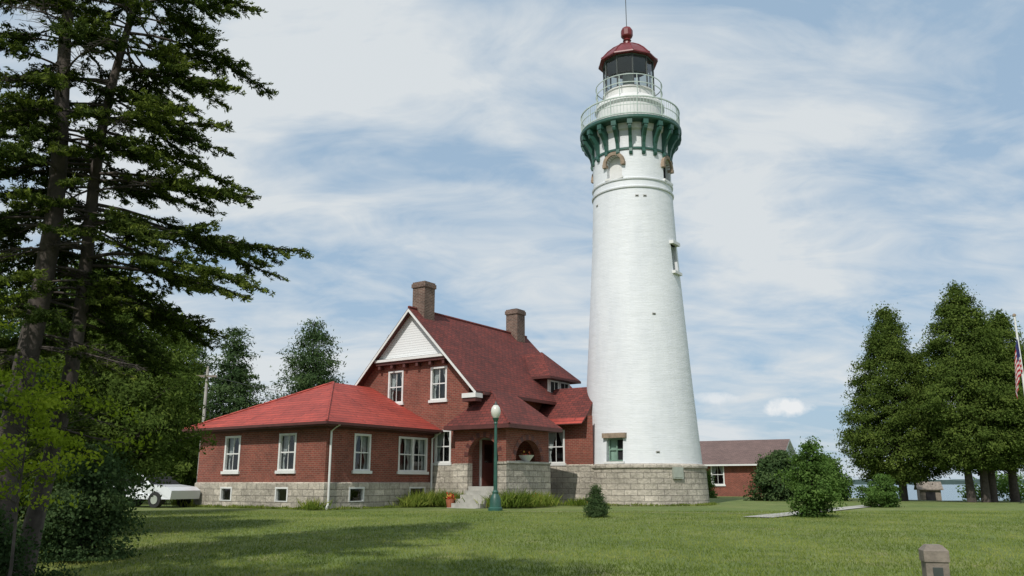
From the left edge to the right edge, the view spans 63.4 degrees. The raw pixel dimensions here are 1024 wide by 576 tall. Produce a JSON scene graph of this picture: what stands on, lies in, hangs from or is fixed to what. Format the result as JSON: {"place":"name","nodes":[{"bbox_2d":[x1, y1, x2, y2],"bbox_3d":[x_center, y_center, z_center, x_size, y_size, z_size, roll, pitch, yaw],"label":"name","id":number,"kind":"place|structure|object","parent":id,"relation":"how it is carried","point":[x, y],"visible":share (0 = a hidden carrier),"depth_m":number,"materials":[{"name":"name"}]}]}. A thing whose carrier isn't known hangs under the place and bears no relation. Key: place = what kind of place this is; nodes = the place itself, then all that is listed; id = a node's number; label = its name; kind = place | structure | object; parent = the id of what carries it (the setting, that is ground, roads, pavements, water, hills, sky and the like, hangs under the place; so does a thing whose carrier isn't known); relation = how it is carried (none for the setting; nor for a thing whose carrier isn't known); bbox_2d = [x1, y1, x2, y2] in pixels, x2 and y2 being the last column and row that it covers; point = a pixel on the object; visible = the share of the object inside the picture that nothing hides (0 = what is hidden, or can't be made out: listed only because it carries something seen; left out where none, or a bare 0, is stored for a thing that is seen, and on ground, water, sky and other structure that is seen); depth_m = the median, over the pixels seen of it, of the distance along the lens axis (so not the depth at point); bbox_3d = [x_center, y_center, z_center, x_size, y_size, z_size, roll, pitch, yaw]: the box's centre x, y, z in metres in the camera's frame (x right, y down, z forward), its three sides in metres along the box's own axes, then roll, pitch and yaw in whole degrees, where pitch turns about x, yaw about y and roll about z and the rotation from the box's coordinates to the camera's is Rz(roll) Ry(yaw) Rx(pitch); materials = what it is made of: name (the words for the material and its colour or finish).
{"place":"outdoors","nodes":[
{"label":"outdoors","id":0,"kind":"place"},
{"bbox_2d":[0,0,1023,479],"label":"sky","id":1,"kind":"structure","parent":0,"point":[834,160],"materials":[{"name":"blue"}]},
{"bbox_2d":[16,496,1023,575],"bbox_3d":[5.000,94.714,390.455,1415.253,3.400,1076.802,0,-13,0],"label":"grass lawn","id":2,"kind":"structure","parent":0,"point":[731,503],"depth_m":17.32,"materials":[{"name":"green plant"}]},
{"bbox_2d":[0,282,20,330],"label":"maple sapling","id":3,"kind":"object","parent":2,"relation":"on","point":[11,323],"visible":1,"depth_m":10.85,"materials":[{"name":"green plant"}]},
{"bbox_2d":[0,258,73,510],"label":"cedar tree","id":4,"kind":"object","parent":2,"relation":"on","point":[12,332],"visible":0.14,"depth_m":16.50,"materials":[{"name":"green plant"}]},
{"bbox_2d":[0,503,87,575],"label":"shrub","id":5,"kind":"object","parent":2,"relation":"on","point":[5,551],"visible":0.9,"depth_m":10.68,"materials":[{"name":"green plant"}]},
{"bbox_2d":[0,356,161,575],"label":"maple sapling","id":6,"kind":"object","parent":2,"relation":"on","point":[28,399],"visible":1,"depth_m":10.18,"materials":[{"name":"green plant"}]},
{"bbox_2d":[0,261,174,521],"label":"cedar tree","id":7,"kind":"object","parent":2,"relation":"on","point":[45,361],"visible":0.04,"depth_m":20.03,"materials":[{"name":"green plant"}]},
{"bbox_2d":[16,439,162,561],"bbox_3d":[-7.248,3.586,13.938,2.175,2.117,2.393,0,-13,0],"label":"shrub","id":8,"kind":"object","parent":2,"relation":"on","point":[72,531],"visible":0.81,"depth_m":13.54,"materials":[{"name":"green plant"}]},
{"bbox_2d":[12,249,181,475],"bbox_3d":[-14.114,2.995,26.971,6.676,8.842,6.613,0,-13,0],"label":"cedar tree","id":9,"kind":"object","parent":2,"relation":"on","point":[112,269],"depth_m":27.54,"materials":[{"name":"green plant"}]},
{"bbox_2d":[0,0,203,573],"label":"spruce tree","id":10,"kind":"object","parent":2,"relation":"on","point":[35,315],"visible":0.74,"depth_m":12.43,"materials":[{"name":"green plant"}]},
{"bbox_2d":[24,288,217,514],"bbox_3d":[-9.034,2.805,19.271,4.491,5.881,4.531,0,-13,0],"label":"cedar tree","id":11,"kind":"object","parent":2,"relation":"on","point":[159,414],"visible":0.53,"depth_m":18.77,"materials":[{"name":"green plant"}]},
{"bbox_2d":[106,473,200,507],"bbox_3d":[-15.780,8.744,35.934,4.254,1.450,1.822,-5,-14,21],"label":"parked car","id":12,"kind":"object","parent":2,"relation":"on","point":[174,489],"visible":0.56,"depth_m":35.00,"materials":[{"name":"white paint"}]},
{"bbox_2d":[0,0,314,575],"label":"spruce tree","id":13,"kind":"object","parent":2,"relation":"on","point":[156,106],"visible":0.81,"depth_m":13.06,"materials":[{"name":"green plant"}]},
{"bbox_2d":[143,313,212,503],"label":"fir tree","id":14,"kind":"object","parent":2,"relation":"on","point":[189,475],"visible":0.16,"depth_m":41.38,"materials":[{"name":"green plant"}]},
{"bbox_2d":[183,333,223,481],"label":"fir tree","id":15,"kind":"object","parent":2,"relation":"on","point":[202,354],"visible":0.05,"depth_m":57.00,"materials":[{"name":"green plant"}]},
{"bbox_2d":[184,325,269,485],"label":"fir tree","id":16,"kind":"object","parent":2,"relation":"on","point":[234,393],"visible":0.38,"depth_m":54.40,"materials":[{"name":"green plant"}]},
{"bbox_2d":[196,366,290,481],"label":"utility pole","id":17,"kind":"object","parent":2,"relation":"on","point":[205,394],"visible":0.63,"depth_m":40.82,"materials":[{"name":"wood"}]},
{"bbox_2d":[164,497,337,509],"bbox_3d":[-11.130,8.813,34.242,10.688,0.560,2.052,-10,-16,35],"label":"daylily bed","id":18,"kind":"object","parent":2,"relation":"on","point":[308,505],"visible":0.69,"depth_m":31.61,"materials":[{"name":"green plant"}]},
{"bbox_2d":[251,316,347,402],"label":"fir tree","id":19,"kind":"object","parent":2,"relation":"on","point":[308,376],"visible":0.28,"depth_m":59.67,"materials":[{"name":"green plant"}]},
{"bbox_2d":[182,309,580,509],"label":"roof trim","id":20,"kind":"structure","parent":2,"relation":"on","point":[486,461],"depth_m":36.24,"materials":[{"name":"white paint"}]},
{"bbox_2d":[193,461,593,509],"bbox_3d":[-4.885,9.061,37.435,13.655,2.320,12.056,-9,-16,33],"label":"stone foundation","id":21,"kind":"object","parent":2,"relation":"on","point":[571,481],"visible":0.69,"depth_m":35.38,"materials":[{"name":"stone"}]},
{"bbox_2d":[197,281,592,485],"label":"brick walls","id":22,"kind":"structure","parent":2,"relation":"on","point":[258,462],"depth_m":36.44,"materials":[{"name":"red brick"}]},
{"bbox_2d":[186,306,592,429],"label":"roof","id":23,"kind":"structure","parent":22,"relation":"on","point":[503,367],"depth_m":38.37,"materials":[{"name":"red"}]},
{"bbox_2d":[219,366,567,501],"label":"window frames","id":24,"kind":"structure","parent":22,"relation":"attached to","point":[412,455],"depth_m":36.52,"materials":[{"name":"white wood"}]},
{"bbox_2d":[388,487,469,507],"bbox_3d":[-3.267,8.993,35.849,3.980,0.957,3.086,0,-13,0],"label":"daylily bed","id":25,"kind":"object","parent":2,"relation":"on","point":[431,498],"visible":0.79,"depth_m":35.35,"materials":[{"name":"green plant"}]},
{"bbox_2d":[187,502,718,509],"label":"grass tufts","id":26,"kind":"object","parent":2,"relation":"on","point":[361,507],"visible":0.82,"depth_m":34.35,"materials":[{"name":"green plant"}]},
{"bbox_2d":[488,401,502,510],"bbox_3d":[-0.620,6.312,31.389,0.540,4.100,0.540,0,-13,0],"label":"street lamp","id":27,"kind":"object","parent":2,"relation":"on","point":[495,501],"visible":0.98,"depth_m":31.22,"materials":[{"name":"green metal"}]},
{"bbox_2d":[443,451,587,503],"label":"flowers","id":28,"kind":"object","parent":2,"relation":"on","point":[450,496],"visible":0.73,"depth_m":35.10,"materials":[{"name":"red plant"}]},
{"bbox_2d":[473,487,564,508],"bbox_3d":[0.541,8.789,35.073,2.647,1.003,4.650,-11,-17,38],"label":"daylily bed","id":29,"kind":"object","parent":2,"relation":"on","point":[524,499],"visible":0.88,"depth_m":34.23,"materials":[{"name":"green plant"}]},
{"bbox_2d":[559,496,608,505],"bbox_3d":[3.197,9.621,37.474,2.258,0.462,2.771,0,-13,0],"label":"daylily bed","id":30,"kind":"object","parent":2,"relation":"on","point":[576,502],"visible":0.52,"depth_m":36.89,"materials":[{"name":"green plant"}]},
{"bbox_2d":[582,483,611,517],"bbox_3d":[2.515,6.519,25.168,0.979,1.192,0.980,-8,-16,32],"label":"young spruce","id":31,"kind":"object","parent":2,"relation":"on","point":[596,507],"visible":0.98,"depth_m":25.04,"materials":[{"name":"green plant"}]},
{"bbox_2d":[580,0,709,505],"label":"lighthouse","id":32,"kind":"object","parent":2,"relation":"on","point":[646,446],"visible":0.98,"depth_m":40.51,"materials":[{"name":"white paint"}]},
{"bbox_2d":[706,469,717,497],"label":"shrub","id":33,"kind":"object","parent":2,"relation":"on","point":[712,492],"visible":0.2,"depth_m":58.01,"materials":[{"name":"green plant"}]},
{"bbox_2d":[700,439,795,496],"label":"brick outbuilding","id":34,"kind":"structure","parent":2,"relation":"on","point":[730,464],"depth_m":65.90,"materials":[{"name":"red brick"}]},
{"bbox_2d":[743,450,801,500],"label":"lilac bush","id":35,"kind":"object","parent":2,"relation":"on","point":[763,481],"visible":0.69,"depth_m":48.08,"materials":[{"name":"green plant"}]},
{"bbox_2d":[770,436,847,517],"bbox_3d":[9.239,5.893,25.635,2.063,2.624,2.356,0,-13,0],"label":"lilac bush","id":36,"kind":"object","parent":2,"relation":"on","point":[815,491],"visible":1,"depth_m":25.27,"materials":[{"name":"green plant"}]},
{"bbox_2d":[798,452,857,500],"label":"lilac bush","id":37,"kind":"object","parent":2,"relation":"on","point":[845,485],"visible":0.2,"depth_m":47.85,"materials":[{"name":"green plant"}]},
{"bbox_2d":[850,473,904,507],"bbox_3d":[15.855,8.801,35.812,1.967,1.590,2.289,0,-13,0],"label":"lilac bush","id":38,"kind":"object","parent":2,"relation":"on","point":[881,493],"visible":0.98,"depth_m":35.40,"materials":[{"name":"green plant"}]},
{"bbox_2d":[833,301,950,500],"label":"cedar tree","id":39,"kind":"object","parent":2,"relation":"on","point":[874,438],"visible":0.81,"depth_m":48.56,"materials":[{"name":"green plant"}]},
{"bbox_2d":[914,482,943,500],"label":"wooden shed","id":40,"kind":"structure","parent":2,"relation":"on","point":[927,491],"depth_m":55.78,"materials":[{"name":"grey wood"}]},
{"bbox_2d":[918,544,949,575],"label":"bollard post","id":41,"kind":"object","parent":2,"relation":"on","point":[934,559],"visible":1,"depth_m":5.28,"materials":[{"name":"beige stone"}]},
{"bbox_2d":[891,280,1023,501],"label":"cedar tree","id":42,"kind":"object","parent":2,"relation":"on","point":[952,381],"visible":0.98,"depth_m":44.96,"materials":[{"name":"green plant"}]},
{"bbox_2d":[956,471,1023,500],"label":"hedge bushes","id":43,"kind":"object","parent":2,"relation":"on","point":[1002,483],"visible":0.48,"depth_m":54.48,"materials":[{"name":"green plant"}]},
{"bbox_2d":[963,308,1023,501],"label":"cedar tree","id":44,"kind":"object","parent":2,"relation":"on","point":[1003,322],"visible":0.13,"depth_m":46.62,"materials":[{"name":"green plant"}]},
{"bbox_2d":[1012,314,1023,398],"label":"flagpole","id":45,"kind":"object","parent":2,"relation":"on","point":[1019,371],"visible":1,"depth_m":39.36,"materials":[{"name":"white paint"}]},
{"bbox_2d":[503,511,770,513],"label":"worn path","id":46,"kind":"structure","parent":0,"point":[566,511],"depth_m":29.76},
{"bbox_2d":[744,505,866,516],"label":"concrete path","id":47,"kind":"structure","parent":0,"point":[788,514],"depth_m":27.37,"materials":[{"name":"grey concrete"}]},
{"bbox_2d":[844,484,1023,500],"bbox_3d":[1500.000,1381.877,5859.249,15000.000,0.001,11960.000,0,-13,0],"label":"lake water","id":48,"kind":"structure","parent":0,"point":[949,492],"depth_m":179.52,"materials":[{"name":"blue liquid"}]},
{"bbox_2d":[848,479,1023,484],"bbox_3d":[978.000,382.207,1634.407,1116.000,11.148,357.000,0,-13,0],"label":"distant shore","id":49,"kind":"structure","parent":0,"point":[951,481],"depth_m":1542.11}
]}

